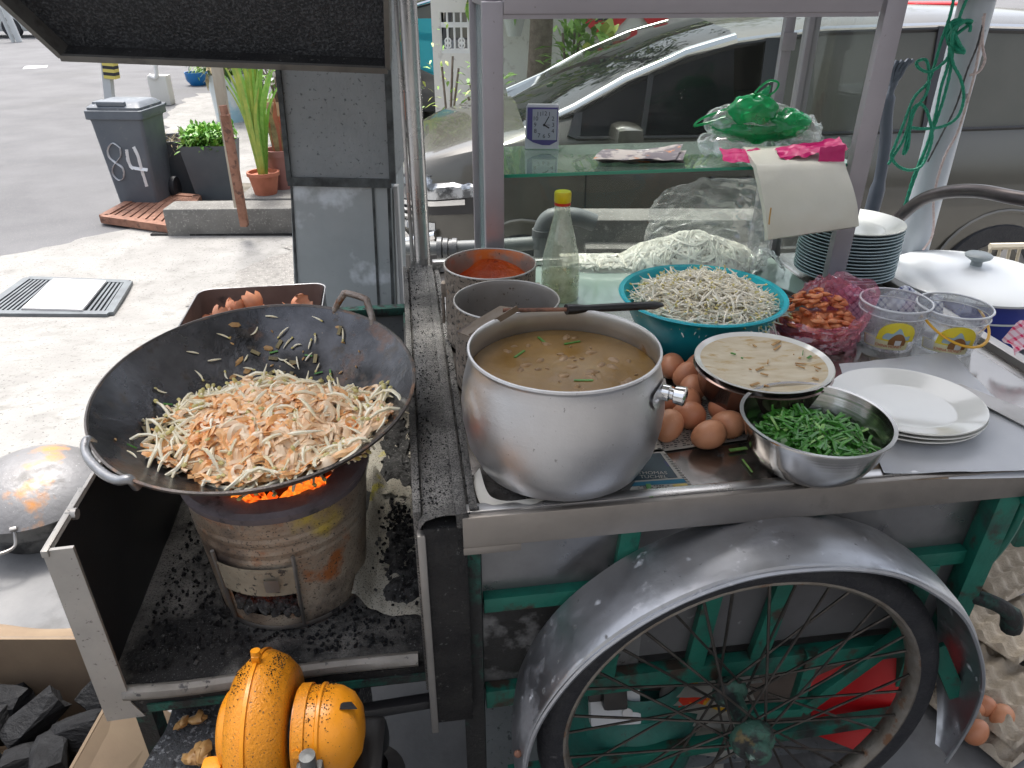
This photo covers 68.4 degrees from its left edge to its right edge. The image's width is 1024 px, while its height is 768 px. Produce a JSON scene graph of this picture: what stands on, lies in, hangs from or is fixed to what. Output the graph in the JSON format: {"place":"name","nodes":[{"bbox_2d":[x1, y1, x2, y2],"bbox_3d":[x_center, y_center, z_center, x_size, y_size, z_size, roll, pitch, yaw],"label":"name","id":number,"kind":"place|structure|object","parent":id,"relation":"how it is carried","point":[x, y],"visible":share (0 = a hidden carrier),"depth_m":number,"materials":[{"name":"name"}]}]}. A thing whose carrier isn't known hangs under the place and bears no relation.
{"place":"outdoors","nodes":[
{"label":"outdoors","id":0,"kind":"place"},
{"bbox_2d":[0,93,431,456],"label":"concrete apron","id":1,"kind":"object","parent":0,"point":[54,371],"visible":0.06,"depth_m":4.57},
{"bbox_2d":[0,276,132,316],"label":"drain cover","id":2,"kind":"object","parent":1,"relation":"on","point":[106,300],"visible":0.73,"depth_m":4.69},
{"bbox_2d":[22,278,105,310],"bbox_3d":[-2.799,-0.568,4.740,0.361,0.049,0.715,-6,29,-11],"label":"pale board","id":3,"kind":"object","parent":2,"relation":"on","point":[58,294],"visible":1,"depth_m":4.70,"materials":[{"name":"white"}]},
{"bbox_2d":[84,97,181,202],"bbox_3d":[-3.266,-2.017,6.548,0.488,0.886,0.473,1,29,3],"label":"wheelie bin","id":4,"kind":"object","parent":1,"relation":"on","point":[130,134],"visible":0.94,"depth_m":6.39,"materials":[{"name":"plastic"}]},
{"bbox_2d":[99,193,201,232],"bbox_3d":[-3.023,-1.484,6.442,0.783,0.060,1.118,0,28,0],"label":"rusty grate","id":5,"kind":"object","parent":1,"relation":"on","point":[144,215],"visible":0.66,"depth_m":6.28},
{"bbox_2d":[190,67,248,122],"bbox_3d":[-3.974,-4.183,10.377,0.790,1.089,1.017,0,28,0],"label":"post","id":6,"kind":"object","parent":1,"relation":"on","point":[236,115],"visible":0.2,"depth_m":10.37,"materials":[{"name":"white"}]},
{"bbox_2d":[203,183,251,200],"bbox_3d":[-2.116,-1.704,6.926,2.128,0.001,1.200,0,28,0],"label":"dirt patch","id":7,"kind":"object","parent":1,"relation":"on","point":[246,186],"visible":0.04,"depth_m":7.26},
{"bbox_2d":[165,128,194,193],"bbox_3d":[-3.118,-2.096,7.069,0.614,0.578,0.599,-7,29,-12],"label":"square planter","id":8,"kind":"object","parent":7,"relation":"on","point":[178,169],"visible":0.23,"depth_m":6.94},
{"bbox_2d":[174,119,239,200],"bbox_3d":[-2.728,-2.038,6.854,0.522,0.681,0.512,-2,29,-4],"label":"square planter","id":9,"kind":"object","parent":7,"relation":"on","point":[201,149],"visible":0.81,"depth_m":6.70,"materials":[{"name":"black plastic"}]},
{"bbox_2d":[244,187,290,200],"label":"paving slab","id":10,"kind":"structure","parent":7,"relation":"on","point":[249,194],"depth_m":6.16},
{"bbox_2d":[224,68,279,195],"bbox_3d":[-2.033,-2.154,5.919,0.470,1.358,0.535,0,28,0],"label":"grass plant","id":11,"kind":"object","parent":10,"relation":"on","point":[251,94],"depth_m":5.93,"materials":[{"name":"plant"}]},
{"bbox_2d":[268,102,289,189],"bbox_3d":[-1.942,-1.975,6.258,0.264,0.720,0.264,0,28,0],"label":"plant pot","id":12,"kind":"object","parent":10,"relation":"on","point":[276,156],"depth_m":6.20,"materials":[{"name":"red ceramic"}]},
{"bbox_2d":[163,200,291,235],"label":"curb block","id":13,"kind":"structure","parent":1,"relation":"on","point":[185,218],"depth_m":5.92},
{"bbox_2d":[211,67,248,226],"bbox_3d":[-2.045,-1.873,5.385,0.082,1.536,0.338,-12,31,-21],"label":"slanted stake","id":14,"kind":"object","parent":1,"relation":"on","point":[237,191],"visible":0.77,"depth_m":5.41,"materials":[{"name":"brown wood"}]},
{"bbox_2d":[185,244,293,305],"bbox_3d":[-1.125,-0.781,5.208,1.851,0.019,1.300,0,28,0],"label":"gravel patch","id":15,"kind":"object","parent":1,"relation":"on","point":[276,270],"visible":0.11,"depth_m":5.17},
{"bbox_2d":[275,0,405,306],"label":"clad pillar","id":16,"kind":"structure","parent":1,"relation":"on","point":[342,139],"depth_m":1.93,"materials":[{"name":"white paint"}]},
{"bbox_2d":[0,0,391,73],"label":"smoke hood","id":17,"kind":"object","parent":16,"relation":"attached to","point":[350,36],"visible":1,"depth_m":1.46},
{"bbox_2d":[402,0,469,111],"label":"gate","id":18,"kind":"object","parent":1,"relation":"on","point":[424,11],"visible":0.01,"depth_m":9.70,"materials":[{"name":"white metal"}]},
{"bbox_2d":[401,18,433,74],"bbox_3d":[-1.550,-4.195,9.414,1.309,0.724,0.001,-3,29,-6],"label":"blue cover","id":19,"kind":"object","parent":18,"relation":"attached to","point":[425,39],"visible":0.12,"depth_m":9.44,"materials":[{"name":"teal"}]},
{"bbox_2d":[421,22,470,109],"bbox_3d":[-0.658,-2.598,7.363,0.570,1.669,0.738,6,29,10],"label":"leafy plant","id":20,"kind":"object","parent":1,"relation":"on","point":[447,82],"visible":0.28,"depth_m":7.26,"materials":[{"name":"green plant"}]},
{"bbox_2d":[405,207,597,258],"bbox_3d":[-0.241,-0.431,2.895,1.122,0.502,0.088,0,28,0],"label":"drain pipe","id":21,"kind":"object","parent":1,"relation":"on","point":[445,248],"visible":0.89,"depth_m":2.81,"materials":[{"name":"grey"}]},
{"bbox_2d":[465,0,552,77],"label":"tree","id":22,"kind":"object","parent":1,"relation":"on","point":[541,32],"visible":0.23,"depth_m":7.51,"materials":[{"name":"brown plant"}]},
{"bbox_2d":[430,0,674,111],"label":"garden wall","id":23,"kind":"structure","parent":1,"relation":"on","point":[515,54],"depth_m":8.19,"materials":[{"name":"white paint"}]},
{"bbox_2d":[535,18,604,66],"bbox_3d":[0.596,-3.178,7.343,0.803,2.219,0.815,0,28,0],"label":"leafy plant","id":24,"kind":"object","parent":1,"relation":"on","point":[574,30],"visible":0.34,"depth_m":7.12,"materials":[{"name":"green plant"}]},
{"bbox_2d":[553,209,797,256],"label":"concrete wall","id":25,"kind":"structure","parent":1,"relation":"on","point":[617,230],"depth_m":3.08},
{"bbox_2d":[403,4,1023,268],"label":"parked car","id":26,"kind":"object","parent":1,"relation":"on","point":[664,83],"visible":0.34,"depth_m":3.86,"materials":[{"name":"paint"}]},
{"bbox_2d":[900,0,996,254],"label":"roof pole","id":27,"kind":"object","parent":1,"relation":"on","point":[918,222],"visible":0.2,"depth_m":1.94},
{"bbox_2d":[887,0,967,205],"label":"rope","id":28,"kind":"object","parent":27,"relation":"attached to","point":[906,137],"visible":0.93,"depth_m":1.86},
{"bbox_2d":[945,18,973,54],"bbox_3d":[1.062,-0.829,1.795,0.048,0.078,0.036,0,28,0],"label":"rope knot","id":29,"kind":"object","parent":28,"relation":"attached to","point":[952,37],"visible":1,"depth_m":1.79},
{"bbox_2d":[922,13,986,249],"bbox_3d":[1.134,-0.623,1.926,0.045,0.585,0.007,0,28,0],"label":"cord","id":30,"kind":"object","parent":27,"relation":"hanging from","point":[980,47],"visible":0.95,"depth_m":1.88,"materials":[{"name":"grey fabric"}]},
{"bbox_2d":[0,0,1023,255],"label":"road","id":31,"kind":"structure","parent":0,"point":[56,184],"depth_m":9.35,"materials":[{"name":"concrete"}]},
{"bbox_2d":[101,63,119,98],"bbox_3d":[-4.804,-3.510,8.997,0.289,1.237,0.130,0,28,0],"label":"striped post","id":32,"kind":"object","parent":31,"relation":"on","point":[110,72],"visible":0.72,"depth_m":8.90,"materials":[{"name":"grey"}]},
{"bbox_2d":[147,65,175,104],"bbox_3d":[-5.568,-4.893,11.816,0.300,0.964,0.235,0,28,0],"label":"meter post","id":33,"kind":"object","parent":31,"relation":"on","point":[160,88],"visible":0.66,"depth_m":11.86,"materials":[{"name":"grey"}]},
{"bbox_2d":[0,550,1023,767],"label":"cement floor","id":34,"kind":"structure","parent":0,"point":[29,597],"depth_m":1.71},
{"bbox_2d":[0,522,57,553],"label":"scorched pot","id":35,"kind":"object","parent":34,"relation":"on","point":[32,541],"visible":0.09,"depth_m":2.20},
{"bbox_2d":[0,444,98,554],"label":"upturned wok","id":36,"kind":"object","parent":35,"relation":"on","point":[40,485],"visible":0.89,"depth_m":2.19,"materials":[{"name":"metal"}]},
{"bbox_2d":[0,624,170,767],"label":"cardboard box","id":37,"kind":"object","parent":34,"relation":"on","point":[36,661],"visible":0.43,"depth_m":1.57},
{"bbox_2d":[0,682,30,745],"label":"charcoal lump","id":38,"kind":"object","parent":37,"relation":"in","point":[22,684],"visible":0.1,"depth_m":1.61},
{"bbox_2d":[0,684,35,715],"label":"charcoal lump","id":39,"kind":"object","parent":38,"relation":"on","point":[15,698],"visible":0.66,"depth_m":1.53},
{"bbox_2d":[50,708,101,754],"bbox_3d":[-0.845,0.681,1.479,0.117,0.091,0.079,0,28,0],"label":"charcoal lump","id":40,"kind":"object","parent":37,"relation":"in","point":[74,730],"visible":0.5,"depth_m":1.45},
{"bbox_2d":[74,681,101,710],"bbox_3d":[-0.844,0.640,1.564,0.078,0.097,0.099,15,32,25],"label":"charcoal lump","id":41,"kind":"object","parent":37,"relation":"in","point":[86,698],"visible":0.25,"depth_m":1.53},
{"bbox_2d":[40,304,429,754],"bbox_3d":[-0.415,0.380,1.619,0.587,0.827,0.853,-4,29,-7],"label":"stove tray","id":42,"kind":"object","parent":34,"relation":"on","point":[108,551],"visible":0.26,"depth_m":1.26,"materials":[{"name":"black"}]},
{"bbox_2d":[178,283,326,325],"bbox_3d":[-0.553,-0.006,1.709,0.284,0.362,0.260,-4,29,-8],"label":"square tin","id":43,"kind":"object","parent":42,"relation":"on","point":[204,302],"visible":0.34,"depth_m":1.73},
{"bbox_2d":[181,449,368,629],"bbox_3d":[-0.406,0.243,1.350,0.315,0.267,0.315,0,28,0],"label":"charcoal stove","id":44,"kind":"object","parent":42,"relation":"on","point":[308,547],"visible":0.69,"depth_m":1.23,"materials":[{"name":"metal"}]},
{"bbox_2d":[80,290,415,495],"bbox_3d":[-0.430,0.032,1.296,0.532,0.165,0.532,1,36,0],"label":"wok","id":45,"kind":"object","parent":44,"relation":"on","point":[121,405],"visible":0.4,"depth_m":1.39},
{"bbox_2d":[114,315,359,457],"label":"food scraps","id":46,"kind":"object","parent":45,"relation":"in","point":[266,347],"visible":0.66,"depth_m":1.45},
{"bbox_2d":[129,364,409,500],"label":"fried noodles","id":47,"kind":"object","parent":45,"relation":"in","point":[249,432],"visible":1,"depth_m":1.24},
{"bbox_2d":[234,592,305,617],"bbox_3d":[-0.414,0.367,1.306,0.126,0.043,0.088,0,28,0],"label":"ash heap","id":48,"kind":"object","parent":44,"relation":"in","point":[275,606],"visible":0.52,"depth_m":1.28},
{"bbox_2d":[129,266,478,672],"bbox_3d":[-0.403,0.092,1.583,0.573,0.318,1.062,-4,29,-7],"label":"charcoal grit","id":49,"kind":"object","parent":42,"relation":"on","point":[216,623],"visible":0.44,"depth_m":1.29,"materials":[{"name":"black wood"}]},
{"bbox_2d":[352,466,420,615],"bbox_3d":[-0.196,0.294,1.449,0.197,0.063,0.388,0,28,0],"label":"scorched newspaper","id":50,"kind":"object","parent":42,"relation":"on","point":[367,580],"visible":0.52,"depth_m":1.42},
{"bbox_2d":[372,417,418,605],"bbox_3d":[-0.232,0.243,1.578,0.138,0.034,0.680,-5,29,-9],"label":"ash pile","id":51,"kind":"object","parent":50,"relation":"on","point":[403,587],"visible":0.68,"depth_m":1.49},
{"bbox_2d":[366,407,411,496],"bbox_3d":[-0.272,0.133,1.733,0.134,0.053,0.430,-5,29,-9],"label":"scorched newspaper","id":52,"kind":"object","parent":42,"relation":"on","point":[376,457],"visible":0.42,"depth_m":1.65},
{"bbox_2d":[142,687,372,767],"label":"gritty block","id":53,"kind":"structure","parent":34,"relation":"on","point":[171,747],"depth_m":1.23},
{"bbox_2d":[201,647,404,767],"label":"charcoal blower","id":54,"kind":"object","parent":53,"relation":"on","point":[276,710],"visible":1,"depth_m":1.06,"materials":[{"name":"paint"}]},
{"bbox_2d":[393,0,430,265],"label":"steel post","id":55,"kind":"object","parent":34,"relation":"on","point":[406,14],"visible":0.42,"depth_m":1.84,"materials":[{"name":"silver metal"}]},
{"bbox_2d":[403,253,1023,767],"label":"hawker cart","id":56,"kind":"object","parent":34,"relation":"on","point":[725,569],"visible":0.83,"depth_m":1.25,"materials":[{"name":"metal"}]},
{"bbox_2d":[441,248,539,348],"bbox_3d":[-0.045,-0.175,1.583,0.204,0.169,0.192,0,28,0],"label":"round tin","id":57,"kind":"object","parent":56,"relation":"on","point":[463,269],"visible":0.4,"depth_m":1.61,"materials":[{"name":"metal"}]},
{"bbox_2d":[453,280,559,389],"bbox_3d":[-0.010,-0.083,1.417,0.196,0.167,0.196,0,28,0],"label":"round tin","id":58,"kind":"object","parent":56,"relation":"on","point":[473,302],"visible":0.43,"depth_m":1.45,"materials":[{"name":"metal"}]},
{"bbox_2d":[473,468,542,508],"bbox_3d":[-0.021,0.166,1.128,0.132,0.015,0.069,21,35,33],"label":"newspaper strip","id":59,"kind":"object","parent":56,"relation":"on","point":[483,495],"visible":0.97,"depth_m":1.12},
{"bbox_2d":[461,310,687,501],"bbox_3d":[0.084,0.032,1.160,0.323,0.204,0.309,-4,29,-7],"label":"soup pot","id":60,"kind":"object","parent":56,"relation":"on","point":[554,445],"visible":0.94,"depth_m":1.04,"materials":[{"name":"metal"}]},
{"bbox_2d":[456,301,663,336],"bbox_3d":[0.086,-0.117,1.239,0.354,0.056,0.051,-5,29,-10],"label":"wok turner","id":61,"kind":"object","parent":60,"relation":"on","point":[500,313],"visible":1,"depth_m":1.23,"materials":[{"name":"black metal"}]},
{"bbox_2d":[473,330,654,391],"bbox_3d":[0.077,-0.023,1.129,0.283,0.001,0.283,0,28,0],"label":"broth","id":62,"kind":"object","parent":60,"relation":"in","point":[495,359],"visible":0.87,"depth_m":1.15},
{"bbox_2d":[503,334,637,390],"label":"soup bits","id":63,"kind":"object","parent":62,"relation":"on","point":[592,377],"visible":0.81,"depth_m":1.14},
{"bbox_2d":[568,687,696,767],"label":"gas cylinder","id":64,"kind":"object","parent":56,"relation":"on","point":[605,738],"visible":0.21,"depth_m":1.49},
{"bbox_2d":[587,690,640,726],"bbox_3d":[0.198,0.596,1.460,0.105,0.134,0.063,-2,-3,-4],"label":"socket box","id":65,"kind":"object","parent":64,"relation":"on","point":[612,704],"visible":0.58,"depth_m":1.46,"materials":[{"name":"white plastic"}]},
{"bbox_2d":[618,449,691,490],"bbox_3d":[0.201,0.138,1.186,0.153,0.003,0.122,-2,29,-4],"label":"newspaper","id":66,"kind":"object","parent":56,"relation":"on","point":[660,469],"visible":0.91,"depth_m":1.18,"materials":[{"name":"blue paper"}]},
{"bbox_2d":[432,0,908,307],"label":"display case","id":67,"kind":"object","parent":56,"relation":"on","point":[486,17],"visible":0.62,"depth_m":1.62,"materials":[{"name":"silver metal"}]},
{"bbox_2d":[525,104,558,148],"bbox_3d":[0.072,-0.619,1.811,0.082,0.101,0.042,1,23,3],"label":"alarm clock","id":68,"kind":"object","parent":67,"relation":"on","point":[542,127],"visible":1,"depth_m":1.79,"materials":[{"name":"grey"}]},
{"bbox_2d":[593,144,686,163],"bbox_3d":[0.290,-0.522,1.708,0.231,0.028,0.129,0,28,0],"label":"folded newspaper","id":69,"kind":"object","parent":67,"relation":"on","point":[671,153],"visible":1,"depth_m":1.68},
{"bbox_2d":[559,230,763,274],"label":"rice noodles","id":70,"kind":"object","parent":67,"relation":"in","point":[698,247],"visible":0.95,"depth_m":1.95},
{"bbox_2d":[697,103,822,158],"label":"clear bags","id":71,"kind":"object","parent":67,"relation":"on","point":[796,141],"visible":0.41,"depth_m":1.75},
{"bbox_2d":[693,79,811,144],"bbox_3d":[0.551,-0.626,1.731,0.269,0.140,0.121,0,28,0],"label":"green bag","id":72,"kind":"object","parent":71,"relation":"on","point":[760,117],"visible":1,"depth_m":1.70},
{"bbox_2d":[719,137,848,162],"bbox_3d":[0.594,-0.510,1.648,0.262,0.049,0.078,0,28,0],"label":"magenta bag","id":73,"kind":"object","parent":67,"relation":"on","point":[830,149],"visible":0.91,"depth_m":1.65,"materials":[{"name":"plastic"}]},
{"bbox_2d":[741,145,858,240],"bbox_3d":[0.625,-0.427,1.671,0.218,0.171,0.211,-4,29,-7],"label":"paper packet","id":74,"kind":"object","parent":67,"relation":"hanging from","point":[801,196],"visible":0.94,"depth_m":1.60,"materials":[{"name":"beige"}]},
{"bbox_2d":[653,396,746,451],"bbox_3d":[0.329,0.063,1.325,0.208,0.001,0.208,0,28,0],"label":"newspaper","id":75,"kind":"object","parent":56,"relation":"on","point":[682,440],"visible":0.16,"depth_m":1.27,"materials":[{"name":"grey paper"}]},
{"bbox_2d":[658,409,683,442],"bbox_3d":[0.263,0.070,1.265,0.048,0.048,0.061,15,62,26],"label":"egg","id":76,"kind":"object","parent":75,"relation":"on","point":[672,427],"visible":0.84,"depth_m":1.25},
{"bbox_2d":[673,401,705,428],"bbox_3d":[0.303,0.053,1.292,0.061,0.048,0.048,3,26,32],"label":"egg","id":77,"kind":"object","parent":75,"relation":"on","point":[693,414],"visible":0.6,"depth_m":1.27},
{"bbox_2d":[691,419,726,449],"bbox_3d":[0.324,0.084,1.240,0.061,0.048,0.048,-20,31,-6],"label":"egg","id":78,"kind":"object","parent":75,"relation":"on","point":[708,434],"visible":1,"depth_m":1.22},
{"bbox_2d":[711,410,744,438],"bbox_3d":[0.363,0.068,1.269,0.061,0.048,0.048,-3,21,39],"label":"egg","id":79,"kind":"object","parent":75,"relation":"on","point":[732,421],"visible":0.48,"depth_m":1.25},
{"bbox_2d":[618,264,789,360],"bbox_3d":[0.398,-0.145,1.599,0.348,0.107,0.348,0,28,0],"label":"plastic basin","id":80,"kind":"object","parent":56,"relation":"on","point":[659,328],"visible":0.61,"depth_m":1.50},
{"bbox_2d":[626,265,792,336],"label":"bean sprouts","id":81,"kind":"object","parent":80,"relation":"in","point":[703,295],"visible":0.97,"depth_m":1.52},
{"bbox_2d":[659,675,762,767],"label":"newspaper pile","id":82,"kind":"object","parent":56,"relation":"on","point":[687,692],"visible":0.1,"depth_m":1.52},
{"bbox_2d":[693,357,833,416],"bbox_3d":[0.440,0.006,1.343,0.238,0.086,0.238,0,28,0],"label":"deep bowl","id":83,"kind":"object","parent":56,"relation":"on","point":[721,394],"visible":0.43,"depth_m":1.26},
{"bbox_2d":[694,332,835,393],"bbox_3d":[0.440,-0.037,1.321,0.237,0.014,0.237,0,28,0],"label":"smeared plate","id":84,"kind":"object","parent":83,"relation":"on","point":[749,361],"visible":0.99,"depth_m":1.33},
{"bbox_2d":[774,287,862,347],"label":"dried prawns","id":85,"kind":"object","parent":56,"relation":"on","point":[824,319],"visible":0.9,"depth_m":1.57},
{"bbox_2d":[739,381,898,488],"bbox_3d":[0.468,0.091,1.178,0.229,0.094,0.229,0,28,0],"label":"steel bowl","id":86,"kind":"object","parent":56,"relation":"on","point":[797,466],"visible":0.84,"depth_m":1.14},
{"bbox_2d":[753,388,880,456],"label":"chopped chives","id":87,"kind":"object","parent":86,"relation":"in","point":[798,427],"visible":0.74,"depth_m":1.16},
{"bbox_2d":[810,658,898,748],"bbox_3d":[0.718,0.655,1.549,0.222,0.197,0.094,3,29,5],"label":"red plastic sheet","id":88,"kind":"object","parent":56,"relation":"attached to","point":[882,672],"visible":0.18,"depth_m":1.55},
{"bbox_2d":[858,287,934,349],"bbox_3d":[0.795,-0.131,1.579,0.142,0.098,0.142,0,28,0],"label":"plastic tub","id":89,"kind":"object","parent":56,"relation":"on","point":[897,336],"visible":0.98,"depth_m":1.54,"materials":[{"name":"grey"}]},
{"bbox_2d":[839,352,1023,473],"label":"wax paper","id":90,"kind":"object","parent":56,"relation":"on","point":[996,443],"visible":0.49,"depth_m":1.24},
{"bbox_2d":[898,432,980,443],"bbox_3d":[0.691,0.048,1.332,0.256,0.020,0.238,0,28,0],"label":"plate","id":91,"kind":"object","parent":90,"relation":"on","point":[910,439],"visible":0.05,"depth_m":1.23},
{"bbox_2d":[899,421,988,439],"bbox_3d":[0.694,0.041,1.327,0.256,0.020,0.238,0,28,0],"label":"plate","id":92,"kind":"object","parent":91,"relation":"on","point":[942,437],"visible":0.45,"depth_m":1.23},
{"bbox_2d":[832,368,989,435],"bbox_3d":[0.691,0.035,1.321,0.256,0.020,0.238,0,28,0],"label":"plate","id":93,"kind":"object","parent":92,"relation":"on","point":[914,402],"visible":0.78,"depth_m":1.34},
{"bbox_2d":[957,384,1023,425],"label":"flat scraper","id":94,"kind":"object","parent":90,"relation":"on","point":[1012,412],"visible":0.67,"depth_m":1.34,"materials":[{"name":"metal"}]},
{"bbox_2d":[914,292,995,354],"bbox_3d":[0.909,-0.119,1.561,0.149,0.094,0.153,0,28,0],"label":"plastic tub","id":95,"kind":"object","parent":56,"relation":"on","point":[959,340],"visible":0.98,"depth_m":1.52,"materials":[{"name":"grey"}]},
{"bbox_2d":[893,184,1023,220],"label":"push handle","id":96,"kind":"object","parent":56,"relation":"attached to","point":[909,208],"visible":0.73,"depth_m":1.73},
{"bbox_2d":[640,665,840,724],"bbox_3d":[0.500,0.599,1.748,0.620,0.300,0.360,-3,29,-5],"label":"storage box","id":97,"kind":"object","parent":34,"relation":"on","point":[782,686],"depth_m":1.56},
{"bbox_2d":[929,685,1023,767],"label":"egg tray","id":98,"kind":"object","parent":34,"relation":"on","point":[996,748],"visible":0.11,"depth_m":1.64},
{"bbox_2d":[964,719,989,745],"bbox_3d":[1.015,0.761,1.647,0.061,0.048,0.048,-45,52,-1],"label":"egg","id":99,"kind":"object","parent":98,"relation":"in","point":[978,733],"visible":0.81,"depth_m":1.63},
{"bbox_2d":[935,639,1023,749],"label":"egg tray","id":100,"kind":"object","parent":98,"relation":"on","point":[1004,680],"visible":0.3,"depth_m":1.73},
{"bbox_2d":[1011,349,1023,546],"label":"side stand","id":101,"kind":"object","parent":34,"relation":"on","point":[1017,540],"depth_m":2.09,"materials":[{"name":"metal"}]},
{"bbox_2d":[894,250,1023,349],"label":"enamel pot","id":102,"kind":"object","parent":101,"relation":"on","point":[996,283],"visible":0.6,"depth_m":1.85,"materials":[{"name":"white"}]},
{"bbox_2d":[823,230,905,240],"bbox_3d":[0.851,-0.390,1.886,0.244,0.024,0.244,0,28,0],"label":"plate","id":103,"kind":"object","parent":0,"point":[874,238],"visible":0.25,"depth_m":1.80,"materials":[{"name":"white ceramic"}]},
{"bbox_2d":[829,209,906,237],"bbox_3d":[0.852,-0.397,1.882,0.244,0.024,0.244,0,28,0],"label":"plate","id":104,"kind":"object","parent":103,"relation":"on","point":[874,224],"visible":0.48,"depth_m":1.89,"materials":[{"name":"white"}]},
{"bbox_2d":[822,284,942,320],"bbox_3d":[0.835,-0.190,1.701,0.260,0.076,0.070,0,28,0],"label":"plastic bag","id":105,"kind":"object","parent":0,"point":[895,304],"visible":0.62,"depth_m":1.68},
{"bbox_2d":[864,58,913,211],"bbox_3d":[1.103,-0.716,2.229,0.066,0.460,0.043,0,28,0],"label":"hanging hose","id":106,"kind":"object","parent":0,"point":[875,195],"visible":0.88,"depth_m":2.22,"materials":[{"name":"grey"}]},
{"bbox_3d":[1.362,0.659,1.837,0.240,0.039,0.288,-10,32,-23],"label":"egg tray","id":107,"kind":"object","parent":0,"visible":0},
{"bbox_2d":[969,589,1023,664],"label":"egg tray","id":108,"kind":"object","parent":107,"relation":"on","point":[989,632],"visible":0.19,"depth_m":1.83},
{"bbox_2d":[982,543,1023,600],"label":"egg tray","id":109,"kind":"object","parent":108,"relation":"on","point":[1004,580],"visible":0.28,"depth_m":1.97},
{"bbox_3d":[-0.912,0.819,1.458,0.128,0.100,0.109,0,29,0],"label":"charcoal lump","id":110,"kind":"object","parent":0,"visible":0},
{"bbox_2d":[68,756,74,767],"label":"charcoal lump","id":111,"kind":"object","parent":110,"relation":"on","point":[71,758],"visible":0.17,"depth_m":1.47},
{"bbox_2d":[28,729,69,767],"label":"charcoal lump","id":112,"kind":"object","parent":111,"relation":"on","point":[49,749],"visible":0.9,"depth_m":1.41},
{"bbox_3d":[-0.962,0.733,1.513,0.085,0.060,0.130,0,29,0],"label":"charcoal lump","id":113,"kind":"object","parent":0,"visible":0},
{"bbox_2d":[0,741,33,767],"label":"charcoal lump","id":114,"kind":"object","parent":113,"relation":"on","point":[17,756],"visible":0.73,"depth_m":1.40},
{"bbox_2d":[0,685,71,748],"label":"charcoal lump","id":115,"kind":"object","parent":113,"relation":"on","point":[45,710],"visible":0.91,"depth_m":1.48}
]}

